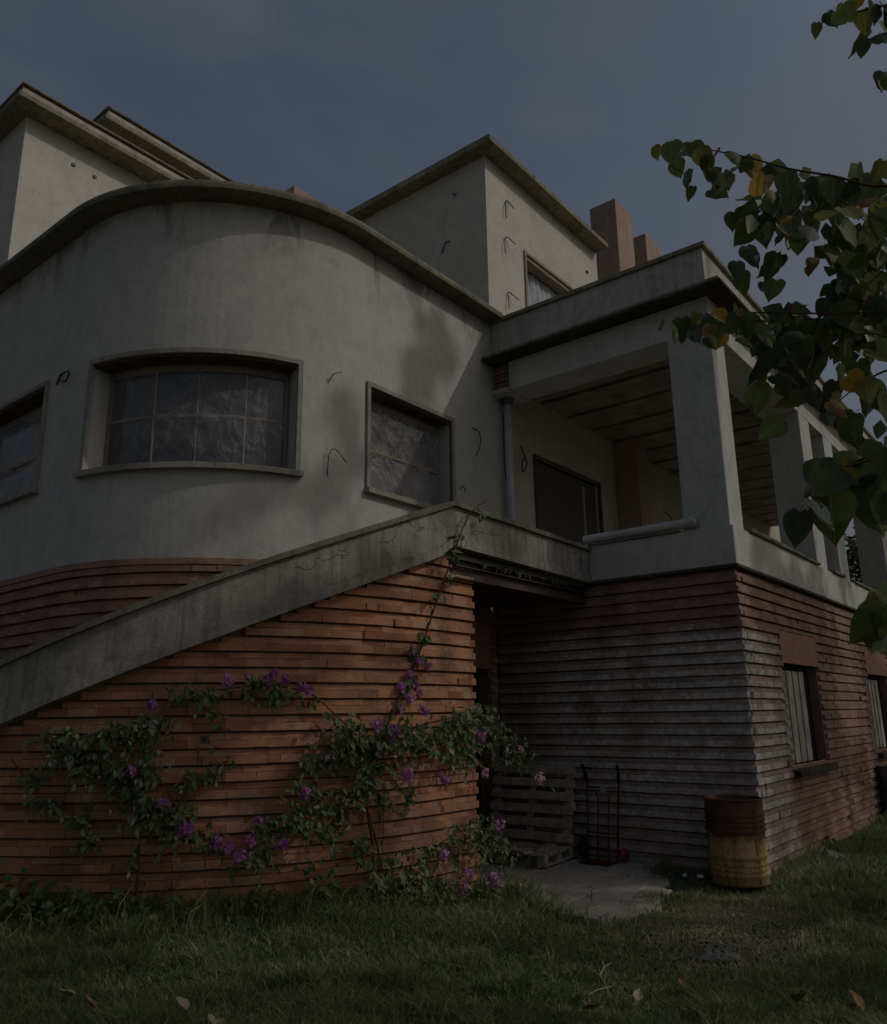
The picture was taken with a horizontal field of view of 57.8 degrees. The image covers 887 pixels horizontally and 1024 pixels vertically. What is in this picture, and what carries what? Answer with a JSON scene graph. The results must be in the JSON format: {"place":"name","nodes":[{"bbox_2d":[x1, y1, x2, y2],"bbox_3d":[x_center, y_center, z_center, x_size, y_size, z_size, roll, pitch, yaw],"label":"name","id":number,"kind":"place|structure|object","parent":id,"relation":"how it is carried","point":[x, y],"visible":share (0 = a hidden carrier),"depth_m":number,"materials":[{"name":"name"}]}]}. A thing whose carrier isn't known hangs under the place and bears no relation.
{"place":"outdoors","nodes":[
{"label":"outdoors","id":0,"kind":"place"},
{"bbox_2d":[0,0,886,579],"label":"sky","id":1,"kind":"structure","parent":0,"point":[341,102],"materials":[{"name":"blue"}]},
{"bbox_2d":[0,808,886,1023],"bbox_3d":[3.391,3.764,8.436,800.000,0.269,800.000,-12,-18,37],"label":"ground","id":2,"kind":"structure","parent":0,"point":[745,941],"depth_m":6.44,"materials":[{"name":"green plant"}]},
{"bbox_2d":[0,867,57,929],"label":"weed","id":3,"kind":"object","parent":2,"relation":"on","point":[13,893],"visible":0.7,"depth_m":5.93,"materials":[{"name":"green plant"}]},
{"bbox_2d":[10,885,109,938],"bbox_3d":[-2.793,2.946,5.930,0.661,0.361,0.696,-12,-18,37],"label":"weed","id":4,"kind":"object","parent":2,"relation":"on","point":[52,902],"visible":0.62,"depth_m":5.89,"materials":[{"name":"green plant"}]},
{"bbox_2d":[55,989,75,994],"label":"fallen leaf","id":5,"kind":"object","parent":2,"relation":"on","point":[68,992],"visible":0.99,"depth_m":4.31,"materials":[{"name":"brown plant"}]},
{"bbox_2d":[84,994,96,1007],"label":"fallen leaf","id":6,"kind":"object","parent":2,"relation":"on","point":[92,1002],"visible":0.95,"depth_m":4.12,"materials":[{"name":"brown plant"}]},
{"bbox_2d":[73,889,153,930],"bbox_3d":[-2.469,2.975,6.010,0.545,0.322,0.562,-12,-18,37],"label":"weed","id":7,"kind":"object","parent":2,"relation":"on","point":[99,905],"visible":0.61,"depth_m":5.94,"materials":[{"name":"green plant"}]},
{"bbox_2d":[121,891,201,924],"bbox_3d":[-2.136,3.003,6.027,0.543,0.295,0.505,-12,-18,37],"label":"weed","id":8,"kind":"object","parent":2,"relation":"on","point":[157,904],"visible":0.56,"depth_m":5.99,"materials":[{"name":"green plant"}]},
{"bbox_2d":[174,996,188,1009],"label":"fallen leaf","id":9,"kind":"object","parent":2,"relation":"on","point":[184,1001],"visible":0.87,"depth_m":4.15,"materials":[{"name":"beige plant"}]},
{"bbox_2d":[208,1014,224,1023],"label":"fallen leaf","id":10,"kind":"object","parent":2,"relation":"on","point":[212,1019],"visible":1,"depth_m":4.01,"materials":[{"name":"beige plant"}]},
{"bbox_2d":[224,884,294,926],"bbox_3d":[-1.412,3.046,6.188,0.611,0.297,0.545,-12,-18,37],"label":"weed","id":11,"kind":"object","parent":2,"relation":"on","point":[259,904],"visible":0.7,"depth_m":6.15,"materials":[{"name":"green plant"}]},
{"bbox_2d":[0,500,591,919],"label":"outdoor staircase","id":12,"kind":"structure","parent":2,"relation":"on","point":[302,614],"depth_m":6.77,"materials":[{"name":"concrete"}]},
{"bbox_2d":[11,698,235,904],"bbox_3d":[-2.543,2.238,6.247,1.801,1.534,0.370,0,-14,-3],"label":"bougainvillea","id":13,"kind":"object","parent":12,"relation":"attached to","point":[176,831],"visible":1,"depth_m":6.24,"materials":[{"name":"green plant"}]},
{"bbox_2d":[157,500,557,911],"bbox_3d":[-0.338,1.651,7.423,4.309,3.973,0.800,9,-17,-34],"label":"bougainvillea","id":14,"kind":"object","parent":12,"relation":"attached to","point":[382,744],"visible":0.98,"depth_m":6.83,"materials":[{"name":"green plant"}]},
{"bbox_2d":[290,876,354,914],"bbox_3d":[-0.954,3.092,6.410,0.557,0.319,0.548,-12,-18,37],"label":"weed","id":15,"kind":"object","parent":2,"relation":"on","point":[330,899],"visible":0.33,"depth_m":6.36,"materials":[{"name":"green plant"}]},
{"bbox_2d":[381,877,451,913],"bbox_3d":[-0.279,3.279,6.790,0.702,0.373,0.683,-12,-18,37],"label":"weed","id":16,"kind":"object","parent":2,"relation":"on","point":[426,893],"visible":0.41,"depth_m":6.73,"materials":[{"name":"green plant"}]},
{"bbox_2d":[2,826,843,947],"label":"tall grass","id":17,"kind":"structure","parent":2,"relation":"on","point":[291,903],"depth_m":6.09,"materials":[{"name":"green plant"}]},
{"bbox_2d":[0,81,886,874],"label":"house","id":18,"kind":"structure","parent":2,"relation":"on","point":[206,371],"depth_m":9.98,"materials":[{"name":"paint"}]},
{"bbox_2d":[0,379,50,507],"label":"window","id":19,"kind":"structure","parent":18,"relation":"in","point":[23,423],"depth_m":10.24,"materials":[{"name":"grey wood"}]},
{"bbox_2d":[72,347,303,478],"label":"window","id":20,"kind":"structure","parent":18,"relation":"in","point":[177,410],"depth_m":8.92,"materials":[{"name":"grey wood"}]},
{"bbox_2d":[364,381,455,508],"bbox_3d":[-0.477,-0.734,10.316,0.375,1.410,1.750,-12,-18,37],"label":"window","id":21,"kind":"structure","parent":18,"relation":"in","point":[401,441],"depth_m":10.42,"materials":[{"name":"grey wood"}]},
{"bbox_2d":[471,669,481,827],"bbox_3d":[0.140,3.173,10.294,0.060,2.300,1.030,-12,-18,37],"label":"door","id":22,"kind":"structure","parent":18,"relation":"in","point":[474,687],"depth_m":10.61,"materials":[{"name":"brown wood"}]},
{"bbox_2d":[523,250,573,306],"bbox_3d":[1.815,-3.561,14.048,0.270,1.350,1.750,-12,-18,37],"label":"window","id":23,"kind":"structure","parent":18,"relation":"in","point":[536,291],"depth_m":13.98,"materials":[{"name":"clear glass"}]},
{"bbox_2d":[536,461,596,567],"bbox_3d":[2.034,0.348,13.232,0.030,2.045,2.070,-12,-18,37],"label":"door","id":24,"kind":"structure","parent":18,"relation":"in","point":[560,504],"depth_m":13.29,"materials":[{"name":"grey glass"}]},
{"bbox_2d":[582,516,697,543],"bbox_3d":[2.424,0.241,10.033,1.520,0.126,0.126,-12,-18,39],"label":"railing","id":25,"kind":"object","parent":18,"relation":"on","point":[691,522],"visible":1,"depth_m":9.95,"materials":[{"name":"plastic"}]},
{"bbox_2d":[781,670,812,762],"bbox_3d":[4.528,2.595,10.361,0.070,1.226,1.186,-12,-18,37],"label":"shutter","id":26,"kind":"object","parent":18,"relation":"in","point":[801,745],"depth_m":10.43,"materials":[{"name":"grey wood"}]},
{"bbox_2d":[866,679,885,747],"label":"shutter","id":27,"kind":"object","parent":18,"relation":"in","point":[875,702],"depth_m":14.00,"materials":[{"name":"grey wood"}]},
{"bbox_2d":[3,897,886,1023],"bbox_3d":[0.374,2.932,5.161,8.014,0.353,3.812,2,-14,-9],"label":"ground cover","id":28,"kind":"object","parent":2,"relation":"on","point":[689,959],"visible":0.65,"depth_m":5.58,"materials":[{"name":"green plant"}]},
{"bbox_2d":[443,881,493,909],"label":"weed","id":29,"kind":"object","parent":2,"relation":"on","point":[478,889],"visible":0.24,"depth_m":7.33,"materials":[{"name":"green plant"}]},
{"bbox_2d":[584,1003,602,1008],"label":"fallen leaf","id":30,"kind":"object","parent":2,"relation":"on","point":[590,1006],"visible":1,"depth_m":4.45,"materials":[{"name":"brown plant"}]},
{"bbox_2d":[577,958,610,996],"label":"dry twig","id":31,"kind":"object","parent":2,"relation":"on","point":[599,974],"visible":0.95,"depth_m":5.04,"materials":[{"name":"wood"}]},
{"bbox_2d":[633,988,642,999],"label":"fallen leaf","id":32,"kind":"object","parent":2,"relation":"on","point":[638,993],"visible":1,"depth_m":4.67,"materials":[{"name":"beige plant"}]},
{"bbox_2d":[678,977,688,985],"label":"fallen leaf","id":33,"kind":"object","parent":2,"relation":"on","point":[682,981],"visible":0.99,"depth_m":4.95,"materials":[{"name":"brown plant"}]},
{"bbox_2d":[700,947,741,963],"bbox_3d":[1.977,3.174,5.765,0.282,0.058,0.371,-4,-15,13],"label":"stone","id":34,"kind":"object","parent":2,"relation":"on","point":[733,955],"visible":0.84,"depth_m":5.66,"materials":[{"name":"grey stone"}]},
{"bbox_2d":[703,794,770,887],"bbox_3d":[3.037,3.392,8.327,0.616,0.828,0.608,5,-15,-23],"label":"oil drum","id":35,"kind":"object","parent":2,"relation":"on","point":[737,853],"visible":1,"depth_m":8.11,"materials":[{"name":"metal"}]},
{"bbox_2d":[651,0,886,656],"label":"tree","id":36,"kind":"object","parent":2,"relation":"on","point":[843,488],"visible":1,"depth_m":2.58,"materials":[{"name":"green plant"}]},
{"bbox_2d":[790,992,806,1000],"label":"fallen leaf","id":37,"kind":"object","parent":2,"relation":"on","point":[798,996],"visible":1,"depth_m":4.65,"materials":[{"name":"brown plant"}]},
{"bbox_2d":[821,909,829,918],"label":"fallen leaf","id":38,"kind":"object","parent":2,"relation":"on","point":[824,913],"visible":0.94,"depth_m":6.57,"materials":[{"name":"plant"}]},
{"bbox_2d":[819,849,838,860],"bbox_3d":[4.509,4.053,9.420,0.208,0.182,0.182,-1,-14,2],"label":"stone","id":39,"kind":"object","parent":2,"relation":"on","point":[830,852],"visible":0.33,"depth_m":9.38,"materials":[{"name":"grey stone"}]},
{"bbox_2d":[822,836,836,844],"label":"weed","id":40,"kind":"object","parent":2,"relation":"on","point":[833,840],"visible":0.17,"depth_m":10.10,"materials":[{"name":"green plant"}]},
{"bbox_2d":[844,523,861,582],"bbox_3d":[14.527,3.565,25.246,5.856,8.678,4.298,4,-15,-19],"label":"tree","id":41,"kind":"object","parent":2,"relation":"on","point":[852,547],"visible":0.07,"depth_m":25.04,"materials":[{"name":"green plant"}]},
{"bbox_2d":[847,988,864,1009],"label":"fallen leaf","id":42,"kind":"object","parent":2,"relation":"on","point":[858,999],"visible":0.92,"depth_m":4.56,"materials":[{"name":"brown plant"}]},
{"bbox_2d":[876,764,886,816],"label":"oil drum","id":43,"kind":"object","parent":2,"relation":"on","point":[882,772],"visible":0.93,"depth_m":12.72,"materials":[{"name":"grey metal"}]},
{"bbox_2d":[476,852,671,926],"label":"pavement","id":44,"kind":"structure","parent":0,"point":[612,886],"depth_m":8.18,"materials":[{"name":"grey concrete"}]},
{"bbox_2d":[477,837,576,867],"bbox_3d":[0.857,4.054,9.589,1.200,0.144,0.890,-10,-17,31],"label":"pallet","id":45,"kind":"object","parent":44,"relation":"on","point":[556,850],"visible":0.57,"depth_m":9.40,"materials":[{"name":"brown wood"}]},
{"bbox_2d":[482,843,532,853],"bbox_3d":[0.693,3.924,9.413,0.120,0.022,1.000,8,-17,-30],"label":"loose plank","id":46,"kind":"object","parent":45,"relation":"on","point":[520,850],"visible":0.5,"depth_m":9.12,"materials":[{"name":"brown wood"}]},
{"bbox_2d":[489,764,577,843],"bbox_3d":[1.115,3.610,10.010,1.200,0.880,0.122,-12,-31,37],"label":"pallet","id":47,"kind":"object","parent":45,"relation":"on","point":[532,806],"visible":0.87,"depth_m":9.91,"materials":[{"name":"brown wood"}]},
{"bbox_2d":[537,843,554,852],"bbox_3d":[1.184,3.883,9.280,0.100,0.022,0.560,-6,-15,18],"label":"loose plank","id":48,"kind":"object","parent":45,"relation":"on","point":[545,848],"visible":1,"depth_m":9.21,"materials":[{"name":"brown wood"}]},
{"bbox_2d":[578,764,628,864],"bbox_3d":[1.822,3.541,9.468,0.590,1.067,0.398,-12,-18,37],"label":"hand truck","id":49,"kind":"object","parent":44,"relation":"on","point":[584,847],"visible":1,"depth_m":9.49,"materials":[{"name":"black paint"}]}
]}

